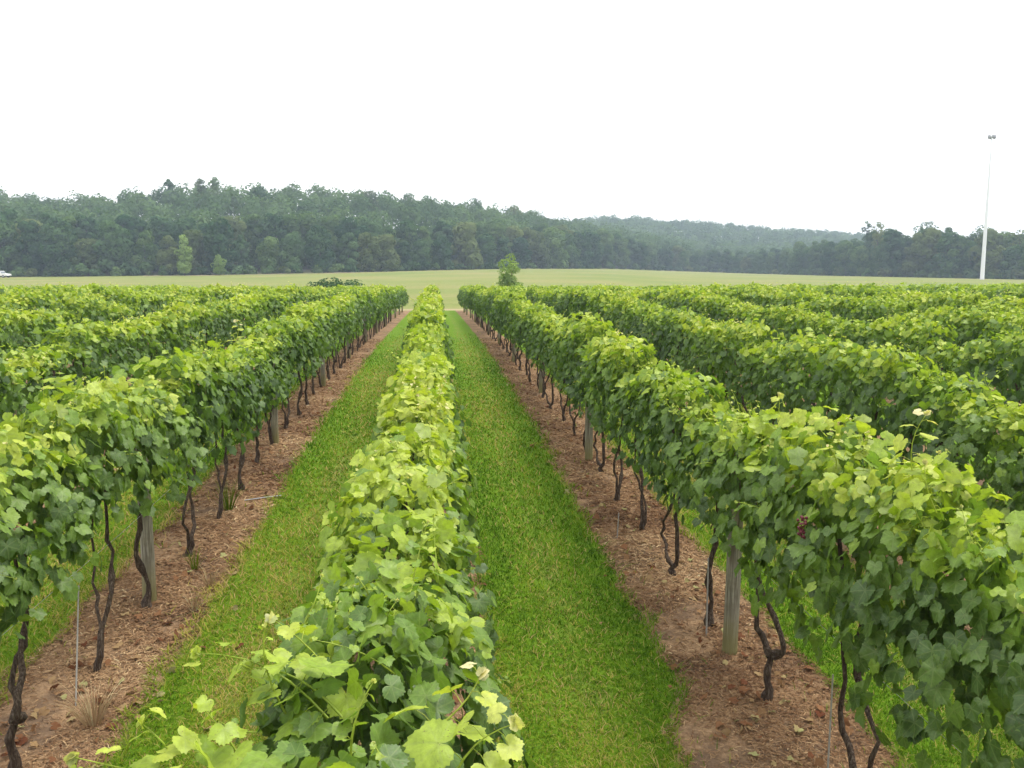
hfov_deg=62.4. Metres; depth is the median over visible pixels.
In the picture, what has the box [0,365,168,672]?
grapevine
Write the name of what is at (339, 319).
grapevine
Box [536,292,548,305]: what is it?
grapevine
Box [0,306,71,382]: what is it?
grapevine
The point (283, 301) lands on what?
grapevine
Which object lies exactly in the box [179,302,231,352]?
grapevine
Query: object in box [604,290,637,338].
grapevine
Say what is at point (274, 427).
trellis post
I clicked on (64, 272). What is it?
forest shrub
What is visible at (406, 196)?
ridge tree
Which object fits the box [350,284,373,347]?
grapevine
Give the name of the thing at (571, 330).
grapevine
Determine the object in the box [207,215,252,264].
forest tree
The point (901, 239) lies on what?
forest tree
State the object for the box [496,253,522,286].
sapling
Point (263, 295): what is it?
grapevine
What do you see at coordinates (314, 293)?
grapevine
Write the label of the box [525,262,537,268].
forest shrub
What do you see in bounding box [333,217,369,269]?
forest tree
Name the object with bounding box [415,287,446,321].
grapevine
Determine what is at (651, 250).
forest tree
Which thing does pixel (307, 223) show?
forest tree
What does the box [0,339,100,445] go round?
grapevine
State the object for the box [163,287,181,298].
grapevine
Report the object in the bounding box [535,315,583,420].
grapevine
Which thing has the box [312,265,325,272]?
forest shrub
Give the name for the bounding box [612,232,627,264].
forest tree
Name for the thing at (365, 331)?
trellis post
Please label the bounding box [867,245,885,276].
forest tree
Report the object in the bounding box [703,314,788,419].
grapevine
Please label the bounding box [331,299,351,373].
grapevine
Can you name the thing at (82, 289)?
grapevine
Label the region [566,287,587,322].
grapevine
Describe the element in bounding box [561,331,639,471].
grapevine
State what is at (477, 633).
grapevine
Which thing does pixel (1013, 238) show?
forest tree
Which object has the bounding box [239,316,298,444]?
grapevine
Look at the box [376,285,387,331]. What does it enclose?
grapevine
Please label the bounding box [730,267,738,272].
forest shrub
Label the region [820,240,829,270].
forest tree
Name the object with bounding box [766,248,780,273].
forest tree
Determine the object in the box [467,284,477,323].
grapevine
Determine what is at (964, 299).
grapevine
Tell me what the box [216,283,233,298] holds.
grapevine
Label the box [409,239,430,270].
forest tree
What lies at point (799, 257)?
forest tree
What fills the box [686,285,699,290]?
grapevine
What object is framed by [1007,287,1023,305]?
grapevine
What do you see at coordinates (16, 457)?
grapevine
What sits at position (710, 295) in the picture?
grapevine
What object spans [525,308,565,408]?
grapevine
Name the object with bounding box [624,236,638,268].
forest tree
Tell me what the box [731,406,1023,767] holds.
grapevine
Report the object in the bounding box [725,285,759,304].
grapevine
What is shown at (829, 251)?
forest tree
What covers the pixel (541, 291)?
grapevine
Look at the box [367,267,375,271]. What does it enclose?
forest shrub
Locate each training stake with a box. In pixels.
[75,586,78,705]
[706,558,708,635]
[827,674,833,767]
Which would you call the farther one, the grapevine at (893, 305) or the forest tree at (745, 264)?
the forest tree at (745, 264)
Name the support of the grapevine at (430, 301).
on the ground at (450, 284)
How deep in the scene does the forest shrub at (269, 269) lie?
257.82 m
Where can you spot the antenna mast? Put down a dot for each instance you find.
(983, 257)
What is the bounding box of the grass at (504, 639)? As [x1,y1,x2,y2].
[0,331,1023,767]
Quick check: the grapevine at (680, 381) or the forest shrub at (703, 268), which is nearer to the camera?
the grapevine at (680, 381)
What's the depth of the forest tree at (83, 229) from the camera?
263.28 m
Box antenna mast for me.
[980,134,995,278]
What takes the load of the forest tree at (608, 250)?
on the ground at (450, 284)
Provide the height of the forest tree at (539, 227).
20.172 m
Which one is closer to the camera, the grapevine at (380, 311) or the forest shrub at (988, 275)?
the grapevine at (380, 311)
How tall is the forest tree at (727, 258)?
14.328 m
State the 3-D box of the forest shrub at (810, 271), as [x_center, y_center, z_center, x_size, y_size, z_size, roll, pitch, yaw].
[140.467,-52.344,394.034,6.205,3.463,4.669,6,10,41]
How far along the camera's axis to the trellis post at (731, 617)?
7.82 m
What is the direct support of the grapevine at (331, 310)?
on the ground at (450, 284)
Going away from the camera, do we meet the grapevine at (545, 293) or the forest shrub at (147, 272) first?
the grapevine at (545, 293)
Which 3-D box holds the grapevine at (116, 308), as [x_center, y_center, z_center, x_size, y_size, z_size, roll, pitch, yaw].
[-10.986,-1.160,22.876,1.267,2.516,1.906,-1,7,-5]
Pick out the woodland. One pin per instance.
(429, 213)
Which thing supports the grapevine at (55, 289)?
on the ground at (450, 284)
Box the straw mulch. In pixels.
[0,338,981,767]
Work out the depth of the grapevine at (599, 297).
27.73 m
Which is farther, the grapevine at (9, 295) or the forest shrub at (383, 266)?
the forest shrub at (383, 266)
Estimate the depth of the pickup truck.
235.09 m
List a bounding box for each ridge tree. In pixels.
[163,179,177,210]
[193,178,206,207]
[206,177,223,208]
[248,186,273,205]
[361,188,380,216]
[398,192,419,217]
[467,197,482,214]
[504,204,522,220]
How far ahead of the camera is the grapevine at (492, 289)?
36.72 m
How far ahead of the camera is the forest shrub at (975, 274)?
308.50 m
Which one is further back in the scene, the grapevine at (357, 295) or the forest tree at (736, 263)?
the forest tree at (736, 263)
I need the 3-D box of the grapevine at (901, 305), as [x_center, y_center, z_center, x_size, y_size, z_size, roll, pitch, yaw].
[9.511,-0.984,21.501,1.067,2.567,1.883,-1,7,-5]
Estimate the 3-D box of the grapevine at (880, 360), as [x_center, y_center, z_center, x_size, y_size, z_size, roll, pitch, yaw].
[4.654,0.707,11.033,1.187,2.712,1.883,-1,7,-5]
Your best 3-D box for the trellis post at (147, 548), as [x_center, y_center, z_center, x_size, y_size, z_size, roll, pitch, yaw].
[-3.901,1.361,8.985,0.143,2.162,0.143,-1,7,-8]
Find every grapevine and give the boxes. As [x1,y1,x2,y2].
[0,289,40,348]
[0,291,22,330]
[0,302,24,349]
[0,305,36,382]
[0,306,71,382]
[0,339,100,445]
[0,345,16,422]
[0,350,65,482]
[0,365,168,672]
[0,421,102,767]
[0,539,45,642]
[10,285,42,300]
[11,285,65,340]
[24,304,93,375]
[32,284,61,299]
[32,312,134,402]
[43,282,77,294]
[43,299,72,319]
[49,289,114,365]
[56,288,96,320]
[63,287,90,308]
[63,520,524,767]
[71,319,243,608]
[77,298,136,373]
[82,318,168,388]
[88,292,113,320]
[91,282,124,308]
[102,301,146,378]
[110,312,185,397]
[113,284,141,316]
[113,286,166,350]
[129,331,248,556]
[135,283,178,355]
[138,306,200,360]
[153,293,188,328]
[156,296,219,379]
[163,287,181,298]
[164,330,261,519]
[168,284,190,295]
[169,291,200,336]
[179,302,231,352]
[184,291,209,325]
[188,285,221,304]
[192,296,244,348]
[195,338,279,489]
[199,284,230,317]
[207,301,254,349]
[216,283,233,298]
[219,288,240,341]
[219,293,263,341]
[226,330,294,462]
[232,283,250,294]
[235,293,271,337]
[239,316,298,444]
[249,286,280,320]
[252,282,271,291]
[255,310,315,428]
[256,289,284,318]
[257,293,290,317]
[259,502,534,767]
[271,740,389,767]
[272,313,324,414]
[273,289,296,314]
[275,281,304,306]
[281,300,332,404]
[283,283,310,303]
[292,301,338,394]
[302,294,309,304]
[304,286,315,301]
[306,300,345,387]
[308,286,319,300]
[308,287,324,300]
[311,285,328,298]
[315,292,347,379]
[316,418,488,758]
[328,290,359,367]
[329,292,360,362]
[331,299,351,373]
[336,405,496,646]
[337,291,361,358]
[342,287,367,354]
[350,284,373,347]
[355,283,376,344]
[355,293,371,350]
[365,292,378,341]
[366,284,385,334]
[367,286,385,336]
[369,290,382,338]
[371,365,470,581]
[376,283,392,328]
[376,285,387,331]
[380,340,471,444]
[383,292,393,326]
[384,285,395,324]
[387,291,396,322]
[390,289,397,321]
[393,346,461,430]
[394,364,476,496]
[396,323,449,376]
[397,330,456,401]
[398,297,454,358]
[402,306,453,357]
[407,291,448,328]
[409,319,455,382]
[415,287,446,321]
[417,295,451,346]
[424,284,443,310]
[465,288,472,318]
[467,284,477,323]
[467,286,478,324]
[470,284,479,325]
[472,289,479,324]
[472,289,484,330]
[474,284,487,327]
[476,289,486,316]
[477,290,489,334]
[479,290,490,336]
[480,291,493,338]
[484,285,500,340]
[485,285,505,345]
[486,285,505,330]
[489,296,505,348]
[490,290,508,351]
[494,286,523,358]
[494,290,511,355]
[501,287,526,364]
[503,296,526,370]
[506,299,541,374]
[508,301,548,381]
[520,301,554,388]
[521,305,555,397]
[525,284,540,302]
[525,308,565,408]
[527,284,541,300]
[531,290,538,303]
[535,287,547,302]
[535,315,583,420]
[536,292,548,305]
[540,287,553,305]
[543,289,561,311]
[545,320,590,435]
[546,287,566,317]
[548,312,620,450]
[554,292,574,320]
[555,296,578,320]
[556,283,586,341]
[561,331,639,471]
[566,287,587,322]
[570,285,599,321]
[575,328,666,501]
[579,290,607,320]
[582,287,620,331]
[590,357,703,530]
[599,301,630,335]
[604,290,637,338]
[605,283,622,292]
[610,287,626,314]
[614,293,659,366]
[617,287,634,314]
[618,355,729,575]
[622,298,676,358]
[627,285,655,319]
[633,304,687,366]
[637,288,659,323]
[644,390,788,626]
[645,303,707,379]
[646,286,677,324]
[656,291,686,310]
[665,285,699,316]
[667,307,728,393]
[673,287,708,352]
[680,316,761,405]
[685,392,870,700]
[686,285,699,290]
[689,289,738,358]
[703,294,743,358]
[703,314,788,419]
[705,282,731,314]
[713,287,742,318]
[719,300,762,374]
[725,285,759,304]
[729,334,834,428]
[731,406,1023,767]
[732,304,788,354]
[738,285,773,320]
[741,281,766,299]
[752,298,806,395]
[753,284,793,325]
[755,327,886,447]
[759,282,777,306]
[769,288,815,341]
[770,283,801,304]
[772,305,844,383]
[789,295,835,336]
[799,288,831,312]
[799,312,871,391]
[806,336,938,489]
[810,295,858,338]
[817,290,847,317]
[822,312,909,399]
[829,293,885,342]
[831,283,877,316]
[846,292,897,316]
[847,409,1023,767]
[849,354,1016,507]
[858,295,920,341]
[865,309,959,439]
[872,293,918,317]
[876,305,950,367]
[877,286,908,297]
[898,290,953,327]
[907,337,1017,470]
[917,301,999,378]
[924,290,986,366]
[926,381,1023,560]
[938,289,987,310]
[950,297,1018,347]
[951,322,1023,452]
[953,307,1023,390]
[972,290,1023,331]
[983,305,1023,391]
[990,324,1023,393]
[995,418,1023,510]
[997,295,1023,308]
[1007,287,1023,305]
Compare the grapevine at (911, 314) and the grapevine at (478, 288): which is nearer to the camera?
the grapevine at (911, 314)
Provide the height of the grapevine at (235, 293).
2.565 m
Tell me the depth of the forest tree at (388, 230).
297.94 m
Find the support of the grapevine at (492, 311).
on the ground at (450, 284)
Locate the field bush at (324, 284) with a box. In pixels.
[304,277,364,287]
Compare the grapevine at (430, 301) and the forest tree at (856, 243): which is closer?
the grapevine at (430, 301)
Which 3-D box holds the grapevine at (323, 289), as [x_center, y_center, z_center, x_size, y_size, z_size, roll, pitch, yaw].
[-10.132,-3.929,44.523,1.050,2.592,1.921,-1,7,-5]
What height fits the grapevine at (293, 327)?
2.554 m
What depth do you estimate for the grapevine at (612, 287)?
40.07 m
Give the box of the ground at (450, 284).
[0,226,1023,767]
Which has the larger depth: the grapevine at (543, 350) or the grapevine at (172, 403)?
the grapevine at (543, 350)
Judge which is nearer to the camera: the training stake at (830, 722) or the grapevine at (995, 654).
the grapevine at (995, 654)
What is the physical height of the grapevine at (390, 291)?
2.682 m
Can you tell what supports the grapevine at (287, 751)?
on the ground at (450, 284)
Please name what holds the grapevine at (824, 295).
on the ground at (450, 284)
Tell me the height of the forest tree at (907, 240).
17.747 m
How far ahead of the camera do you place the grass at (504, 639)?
8.95 m
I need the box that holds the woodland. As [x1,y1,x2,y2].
[0,180,867,263]
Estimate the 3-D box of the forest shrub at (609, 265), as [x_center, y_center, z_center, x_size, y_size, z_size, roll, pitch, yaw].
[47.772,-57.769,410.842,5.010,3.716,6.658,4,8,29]
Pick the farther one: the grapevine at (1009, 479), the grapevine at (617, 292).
the grapevine at (617, 292)
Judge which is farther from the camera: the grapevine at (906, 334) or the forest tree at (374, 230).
the forest tree at (374, 230)
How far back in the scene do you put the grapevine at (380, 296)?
41.22 m
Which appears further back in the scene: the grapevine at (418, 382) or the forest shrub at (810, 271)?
the forest shrub at (810, 271)
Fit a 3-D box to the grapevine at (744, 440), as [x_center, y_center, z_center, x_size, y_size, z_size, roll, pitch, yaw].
[2.121,1.380,6.946,1.172,2.669,1.899,-1,7,-5]
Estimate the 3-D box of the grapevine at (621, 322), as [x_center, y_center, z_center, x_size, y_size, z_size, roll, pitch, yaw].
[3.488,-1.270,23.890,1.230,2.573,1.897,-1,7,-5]
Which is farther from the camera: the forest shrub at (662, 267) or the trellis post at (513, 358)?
the forest shrub at (662, 267)
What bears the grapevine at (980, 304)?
on the ground at (450, 284)
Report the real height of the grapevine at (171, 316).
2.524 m
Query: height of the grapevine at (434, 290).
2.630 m
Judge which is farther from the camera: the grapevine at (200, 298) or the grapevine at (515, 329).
the grapevine at (200, 298)
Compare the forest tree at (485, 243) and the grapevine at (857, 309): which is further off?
the forest tree at (485, 243)
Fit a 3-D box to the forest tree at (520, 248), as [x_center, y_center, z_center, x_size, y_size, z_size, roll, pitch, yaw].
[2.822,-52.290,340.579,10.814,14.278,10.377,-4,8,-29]
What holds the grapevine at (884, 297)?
on the ground at (450, 284)
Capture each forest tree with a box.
[0,209,26,268]
[0,218,23,276]
[9,218,48,271]
[14,220,46,275]
[37,212,52,271]
[37,217,81,276]
[47,216,82,268]
[68,238,107,275]
[71,214,101,248]
[89,219,109,267]
[92,220,136,275]
[115,214,137,272]
[129,230,158,274]
[130,217,152,268]
[144,215,175,271]
[155,235,178,274]
[167,217,208,272]
[176,229,211,274]
[198,223,214,268]
[202,217,241,274]
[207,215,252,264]
[231,235,250,273]
[243,213,266,267]
[255,213,289,267]
[255,236,280,273]
[277,231,304,272]
[281,214,306,263]
[296,213,323,268]
[304,224,336,272]
[321,215,341,266]
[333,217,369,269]
[336,232,358,271]
[354,232,382,271]
[358,217,382,267]
[375,234,401,271]
[382,225,400,260]
[393,219,420,259]
[397,241,411,270]
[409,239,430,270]
[415,226,435,264]
[430,236,452,269]
[432,221,454,260]
[450,221,485,269]
[450,228,460,259]
[470,221,493,267]
[476,233,497,268]
[486,218,514,263]
[494,238,510,268]
[497,225,523,257]
[508,237,532,268]
[520,227,532,266]
[527,230,550,268]
[532,223,549,264]
[540,227,569,268]
[559,230,580,267]
[568,230,583,262]
[571,231,594,268]
[584,229,604,267]
[596,228,614,267]
[602,244,613,268]
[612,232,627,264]
[614,239,630,268]
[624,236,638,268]
[633,241,651,269]
[647,243,657,264]
[648,255,657,269]
[657,246,670,270]
[664,247,674,269]
[671,245,688,270]
[675,251,688,270]
[689,253,700,271]
[707,249,719,271]
[719,249,734,269]
[730,257,741,272]
[735,250,743,270]
[740,256,751,272]
[746,250,757,273]
[751,253,765,273]
[759,248,767,270]
[765,252,775,273]
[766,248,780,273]
[778,255,789,274]
[781,248,792,266]
[786,248,808,274]
[793,241,808,265]
[805,247,812,274]
[807,241,823,274]
[819,241,839,275]
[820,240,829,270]
[829,241,858,275]
[848,238,865,249]
[848,245,870,275]
[864,231,883,268]
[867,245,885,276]
[879,229,906,276]
[882,228,908,275]
[895,247,923,276]
[898,235,913,267]
[906,227,945,277]
[922,230,966,276]
[937,227,952,277]
[958,233,976,273]
[960,241,980,277]
[967,228,1005,278]
[995,231,1015,278]
[996,244,1022,278]
[1003,233,1023,278]
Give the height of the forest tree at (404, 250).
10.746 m
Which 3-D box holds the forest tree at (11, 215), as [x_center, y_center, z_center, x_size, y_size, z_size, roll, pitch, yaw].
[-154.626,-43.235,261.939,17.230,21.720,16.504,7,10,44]
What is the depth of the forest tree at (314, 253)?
264.10 m
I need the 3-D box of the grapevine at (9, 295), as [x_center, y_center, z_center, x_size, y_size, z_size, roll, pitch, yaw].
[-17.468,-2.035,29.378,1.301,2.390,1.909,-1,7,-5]
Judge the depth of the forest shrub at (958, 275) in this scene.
312.19 m
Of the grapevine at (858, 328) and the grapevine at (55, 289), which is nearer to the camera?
the grapevine at (858, 328)
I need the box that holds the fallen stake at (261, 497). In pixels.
[245,495,280,500]
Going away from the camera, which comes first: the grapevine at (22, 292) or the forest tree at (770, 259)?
the grapevine at (22, 292)
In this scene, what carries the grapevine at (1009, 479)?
on the ground at (450, 284)
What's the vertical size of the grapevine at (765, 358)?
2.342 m
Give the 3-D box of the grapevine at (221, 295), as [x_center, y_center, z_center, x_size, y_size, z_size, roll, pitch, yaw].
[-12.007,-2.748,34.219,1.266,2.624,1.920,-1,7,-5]
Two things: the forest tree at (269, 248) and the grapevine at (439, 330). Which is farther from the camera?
the forest tree at (269, 248)
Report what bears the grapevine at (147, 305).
on the ground at (450, 284)
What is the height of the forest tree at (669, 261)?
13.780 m
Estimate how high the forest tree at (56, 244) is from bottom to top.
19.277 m
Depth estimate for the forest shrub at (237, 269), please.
256.03 m
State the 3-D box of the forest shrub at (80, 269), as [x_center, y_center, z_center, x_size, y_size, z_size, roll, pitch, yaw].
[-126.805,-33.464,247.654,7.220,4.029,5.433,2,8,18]
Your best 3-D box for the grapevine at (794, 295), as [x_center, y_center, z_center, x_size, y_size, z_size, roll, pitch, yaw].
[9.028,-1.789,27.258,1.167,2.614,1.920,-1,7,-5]
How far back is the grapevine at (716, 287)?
34.26 m
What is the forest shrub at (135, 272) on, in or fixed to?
on the ground at (450, 284)
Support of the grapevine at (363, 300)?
on the ground at (450, 284)
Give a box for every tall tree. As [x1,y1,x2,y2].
[860,221,871,248]
[870,222,884,256]
[911,221,939,247]
[962,225,993,255]
[1006,229,1023,249]
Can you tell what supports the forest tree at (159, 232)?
on the ground at (450, 284)
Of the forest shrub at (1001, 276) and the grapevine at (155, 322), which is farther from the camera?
the forest shrub at (1001, 276)
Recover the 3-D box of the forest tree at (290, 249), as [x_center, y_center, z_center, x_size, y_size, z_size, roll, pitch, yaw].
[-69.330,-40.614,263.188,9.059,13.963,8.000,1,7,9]
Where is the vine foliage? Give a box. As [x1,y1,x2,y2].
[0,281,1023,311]
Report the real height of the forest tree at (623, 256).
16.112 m
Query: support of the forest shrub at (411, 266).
on the ground at (450, 284)
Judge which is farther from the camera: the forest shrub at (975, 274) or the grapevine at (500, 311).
the forest shrub at (975, 274)
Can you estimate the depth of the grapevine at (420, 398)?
8.23 m
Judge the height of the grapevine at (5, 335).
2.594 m
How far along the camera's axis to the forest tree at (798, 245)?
425.33 m
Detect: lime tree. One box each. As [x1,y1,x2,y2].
[173,234,192,275]
[210,254,226,274]
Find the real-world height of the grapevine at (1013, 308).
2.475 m
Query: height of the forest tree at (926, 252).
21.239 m
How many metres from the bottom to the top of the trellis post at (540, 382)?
2.162 m
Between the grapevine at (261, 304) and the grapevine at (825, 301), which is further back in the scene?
the grapevine at (261, 304)
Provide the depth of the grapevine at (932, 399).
9.49 m
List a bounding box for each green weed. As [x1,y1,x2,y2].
[183,547,204,570]
[207,479,248,510]
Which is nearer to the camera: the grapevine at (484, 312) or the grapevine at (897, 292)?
the grapevine at (897, 292)
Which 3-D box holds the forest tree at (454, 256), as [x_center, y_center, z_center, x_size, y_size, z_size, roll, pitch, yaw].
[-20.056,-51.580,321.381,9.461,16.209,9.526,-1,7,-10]
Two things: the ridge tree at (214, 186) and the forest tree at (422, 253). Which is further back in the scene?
the ridge tree at (214, 186)
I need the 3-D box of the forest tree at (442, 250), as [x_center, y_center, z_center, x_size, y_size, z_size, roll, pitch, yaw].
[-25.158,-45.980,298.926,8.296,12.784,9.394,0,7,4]
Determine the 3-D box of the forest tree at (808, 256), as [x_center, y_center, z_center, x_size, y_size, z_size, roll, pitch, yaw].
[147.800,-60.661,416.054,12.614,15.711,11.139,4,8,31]
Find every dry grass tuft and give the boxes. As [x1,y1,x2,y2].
[51,671,125,728]
[182,590,204,611]
[195,564,224,586]
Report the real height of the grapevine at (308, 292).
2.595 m
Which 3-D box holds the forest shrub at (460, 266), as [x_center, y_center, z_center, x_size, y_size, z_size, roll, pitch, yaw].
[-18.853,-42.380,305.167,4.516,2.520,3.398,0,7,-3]
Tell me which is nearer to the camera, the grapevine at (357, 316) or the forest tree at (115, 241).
the grapevine at (357, 316)
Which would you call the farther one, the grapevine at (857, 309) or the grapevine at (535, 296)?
the grapevine at (535, 296)
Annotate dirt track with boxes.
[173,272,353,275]
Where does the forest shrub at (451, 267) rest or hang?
on the ground at (450, 284)
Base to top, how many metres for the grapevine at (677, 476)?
2.521 m
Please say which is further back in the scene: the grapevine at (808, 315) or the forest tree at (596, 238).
the forest tree at (596, 238)
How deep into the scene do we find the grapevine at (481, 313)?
42.60 m
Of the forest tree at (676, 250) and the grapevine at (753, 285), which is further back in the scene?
the forest tree at (676, 250)
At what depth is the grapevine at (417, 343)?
13.64 m
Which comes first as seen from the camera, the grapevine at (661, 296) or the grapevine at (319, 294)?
the grapevine at (661, 296)
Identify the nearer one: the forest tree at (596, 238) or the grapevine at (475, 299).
the grapevine at (475, 299)
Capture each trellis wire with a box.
[4,343,331,633]
[572,383,971,762]
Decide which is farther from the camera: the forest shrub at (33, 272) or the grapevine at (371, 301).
the forest shrub at (33, 272)
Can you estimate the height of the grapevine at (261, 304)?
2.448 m
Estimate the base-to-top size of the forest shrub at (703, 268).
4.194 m
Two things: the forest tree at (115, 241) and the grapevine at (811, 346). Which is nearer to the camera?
the grapevine at (811, 346)
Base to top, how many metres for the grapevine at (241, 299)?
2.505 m
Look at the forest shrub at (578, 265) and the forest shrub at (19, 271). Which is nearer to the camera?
the forest shrub at (19, 271)
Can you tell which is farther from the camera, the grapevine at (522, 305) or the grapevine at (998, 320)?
the grapevine at (522, 305)
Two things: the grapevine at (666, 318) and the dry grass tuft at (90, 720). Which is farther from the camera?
the grapevine at (666, 318)
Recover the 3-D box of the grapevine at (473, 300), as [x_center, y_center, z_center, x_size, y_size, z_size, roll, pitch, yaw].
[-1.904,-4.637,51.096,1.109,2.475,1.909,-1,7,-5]
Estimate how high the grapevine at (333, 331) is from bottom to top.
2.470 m
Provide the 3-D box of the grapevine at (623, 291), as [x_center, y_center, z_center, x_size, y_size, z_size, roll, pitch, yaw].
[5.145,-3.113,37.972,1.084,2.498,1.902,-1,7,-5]
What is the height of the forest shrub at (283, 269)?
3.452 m
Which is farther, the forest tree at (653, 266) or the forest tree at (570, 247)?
the forest tree at (653, 266)
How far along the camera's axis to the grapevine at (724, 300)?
24.96 m
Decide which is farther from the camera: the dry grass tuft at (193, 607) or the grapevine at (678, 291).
the grapevine at (678, 291)
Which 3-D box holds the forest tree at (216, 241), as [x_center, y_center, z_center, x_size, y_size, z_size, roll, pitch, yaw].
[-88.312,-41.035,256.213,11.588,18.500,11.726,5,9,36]
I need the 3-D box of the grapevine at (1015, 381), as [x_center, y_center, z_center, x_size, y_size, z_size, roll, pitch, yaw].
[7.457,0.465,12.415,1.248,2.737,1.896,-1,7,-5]
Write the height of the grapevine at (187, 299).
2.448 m
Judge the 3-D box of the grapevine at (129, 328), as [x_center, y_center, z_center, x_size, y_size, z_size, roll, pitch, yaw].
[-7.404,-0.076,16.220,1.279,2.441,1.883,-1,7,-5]
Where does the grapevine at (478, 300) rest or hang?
on the ground at (450, 284)
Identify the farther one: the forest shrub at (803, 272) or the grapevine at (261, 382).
the forest shrub at (803, 272)
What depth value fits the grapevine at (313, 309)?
19.78 m
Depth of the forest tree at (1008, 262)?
301.36 m
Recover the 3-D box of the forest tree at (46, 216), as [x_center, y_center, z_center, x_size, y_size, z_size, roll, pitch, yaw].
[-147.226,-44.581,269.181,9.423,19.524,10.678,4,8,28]
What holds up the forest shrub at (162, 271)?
on the ground at (450, 284)
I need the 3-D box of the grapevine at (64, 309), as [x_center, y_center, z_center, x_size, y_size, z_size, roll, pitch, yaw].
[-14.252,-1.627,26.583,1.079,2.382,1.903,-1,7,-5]
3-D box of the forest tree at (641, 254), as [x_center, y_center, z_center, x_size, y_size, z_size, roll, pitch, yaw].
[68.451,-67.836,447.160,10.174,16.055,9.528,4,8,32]
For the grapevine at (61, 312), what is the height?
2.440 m
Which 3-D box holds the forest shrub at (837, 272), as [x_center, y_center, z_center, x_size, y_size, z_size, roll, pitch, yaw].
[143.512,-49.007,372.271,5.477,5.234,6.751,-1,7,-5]
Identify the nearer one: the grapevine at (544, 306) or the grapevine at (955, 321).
the grapevine at (955, 321)
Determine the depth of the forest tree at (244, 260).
259.13 m
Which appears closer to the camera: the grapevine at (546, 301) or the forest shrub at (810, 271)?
the grapevine at (546, 301)
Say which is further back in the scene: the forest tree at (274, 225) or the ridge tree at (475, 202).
the ridge tree at (475, 202)
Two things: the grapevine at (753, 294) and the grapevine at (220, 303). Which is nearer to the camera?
the grapevine at (220, 303)
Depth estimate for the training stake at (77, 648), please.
7.12 m
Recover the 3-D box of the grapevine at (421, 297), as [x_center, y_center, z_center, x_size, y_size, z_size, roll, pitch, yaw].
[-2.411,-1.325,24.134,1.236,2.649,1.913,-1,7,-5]
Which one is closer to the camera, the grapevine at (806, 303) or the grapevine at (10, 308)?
the grapevine at (10, 308)
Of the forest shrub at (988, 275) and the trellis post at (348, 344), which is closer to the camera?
the trellis post at (348, 344)
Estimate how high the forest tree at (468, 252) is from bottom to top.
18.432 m
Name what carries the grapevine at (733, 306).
on the ground at (450, 284)
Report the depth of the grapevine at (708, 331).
16.54 m
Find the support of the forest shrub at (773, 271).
on the ground at (450, 284)
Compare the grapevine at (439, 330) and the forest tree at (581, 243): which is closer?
the grapevine at (439, 330)
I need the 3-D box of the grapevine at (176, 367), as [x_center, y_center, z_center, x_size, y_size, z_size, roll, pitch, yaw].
[-3.946,0.789,10.277,1.221,2.806,1.913,-1,7,-5]
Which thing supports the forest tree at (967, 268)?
on the ground at (450, 284)
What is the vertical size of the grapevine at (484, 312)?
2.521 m
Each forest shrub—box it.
[8,266,26,276]
[24,268,39,276]
[41,270,52,276]
[61,268,73,275]
[67,263,88,275]
[88,268,105,275]
[109,266,125,275]
[128,268,143,275]
[143,269,152,275]
[158,265,173,275]
[191,266,209,274]
[227,264,243,274]
[243,265,256,273]
[261,265,275,273]
[278,266,290,273]
[289,263,303,272]
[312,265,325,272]
[327,262,346,272]
[342,264,358,271]
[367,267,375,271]
[374,261,390,271]
[395,266,403,270]
[404,261,421,270]
[415,260,430,270]
[430,263,439,269]
[440,260,454,269]
[455,263,465,269]
[466,262,474,269]
[494,260,504,268]
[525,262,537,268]
[567,262,574,268]
[573,260,585,268]
[605,261,615,268]
[630,263,639,269]
[656,265,664,270]
[664,266,672,270]
[674,266,683,270]
[684,265,693,270]
[700,266,708,271]
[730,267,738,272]
[747,267,757,273]
[771,269,779,273]
[781,270,788,274]
[799,269,808,274]
[807,268,818,274]
[831,269,844,275]
[848,268,859,275]
[861,268,873,275]
[877,268,891,276]
[913,270,926,276]
[928,271,940,277]
[940,271,953,277]
[953,273,962,277]
[966,270,979,278]
[984,272,996,278]
[995,270,1011,278]
[1007,269,1023,278]
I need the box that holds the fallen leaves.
[0,360,853,767]
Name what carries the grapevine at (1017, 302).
on the ground at (450, 284)
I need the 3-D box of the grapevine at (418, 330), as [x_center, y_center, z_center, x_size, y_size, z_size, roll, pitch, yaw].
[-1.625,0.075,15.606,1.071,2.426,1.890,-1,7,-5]
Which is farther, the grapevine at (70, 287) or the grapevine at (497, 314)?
the grapevine at (70, 287)
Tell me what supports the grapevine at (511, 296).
on the ground at (450, 284)
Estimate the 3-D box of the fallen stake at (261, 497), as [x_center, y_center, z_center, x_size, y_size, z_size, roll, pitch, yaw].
[-3.735,1.708,12.678,0.539,0.026,0.018,-4,8,-27]
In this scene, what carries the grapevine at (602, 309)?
on the ground at (450, 284)
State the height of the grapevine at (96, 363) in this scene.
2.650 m
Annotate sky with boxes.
[0,0,1023,237]
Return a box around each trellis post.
[135,421,156,602]
[269,353,278,443]
[320,351,325,385]
[346,312,350,357]
[364,319,366,341]
[512,338,515,361]
[539,358,544,392]
[585,344,592,460]
[722,449,742,655]
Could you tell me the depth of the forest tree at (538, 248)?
352.99 m
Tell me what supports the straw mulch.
on the ground at (450, 284)
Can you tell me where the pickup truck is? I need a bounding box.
[0,271,11,277]
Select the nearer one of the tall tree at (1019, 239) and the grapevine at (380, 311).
the grapevine at (380, 311)
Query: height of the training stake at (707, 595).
0.803 m
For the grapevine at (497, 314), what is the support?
on the ground at (450, 284)
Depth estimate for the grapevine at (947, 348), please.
13.79 m

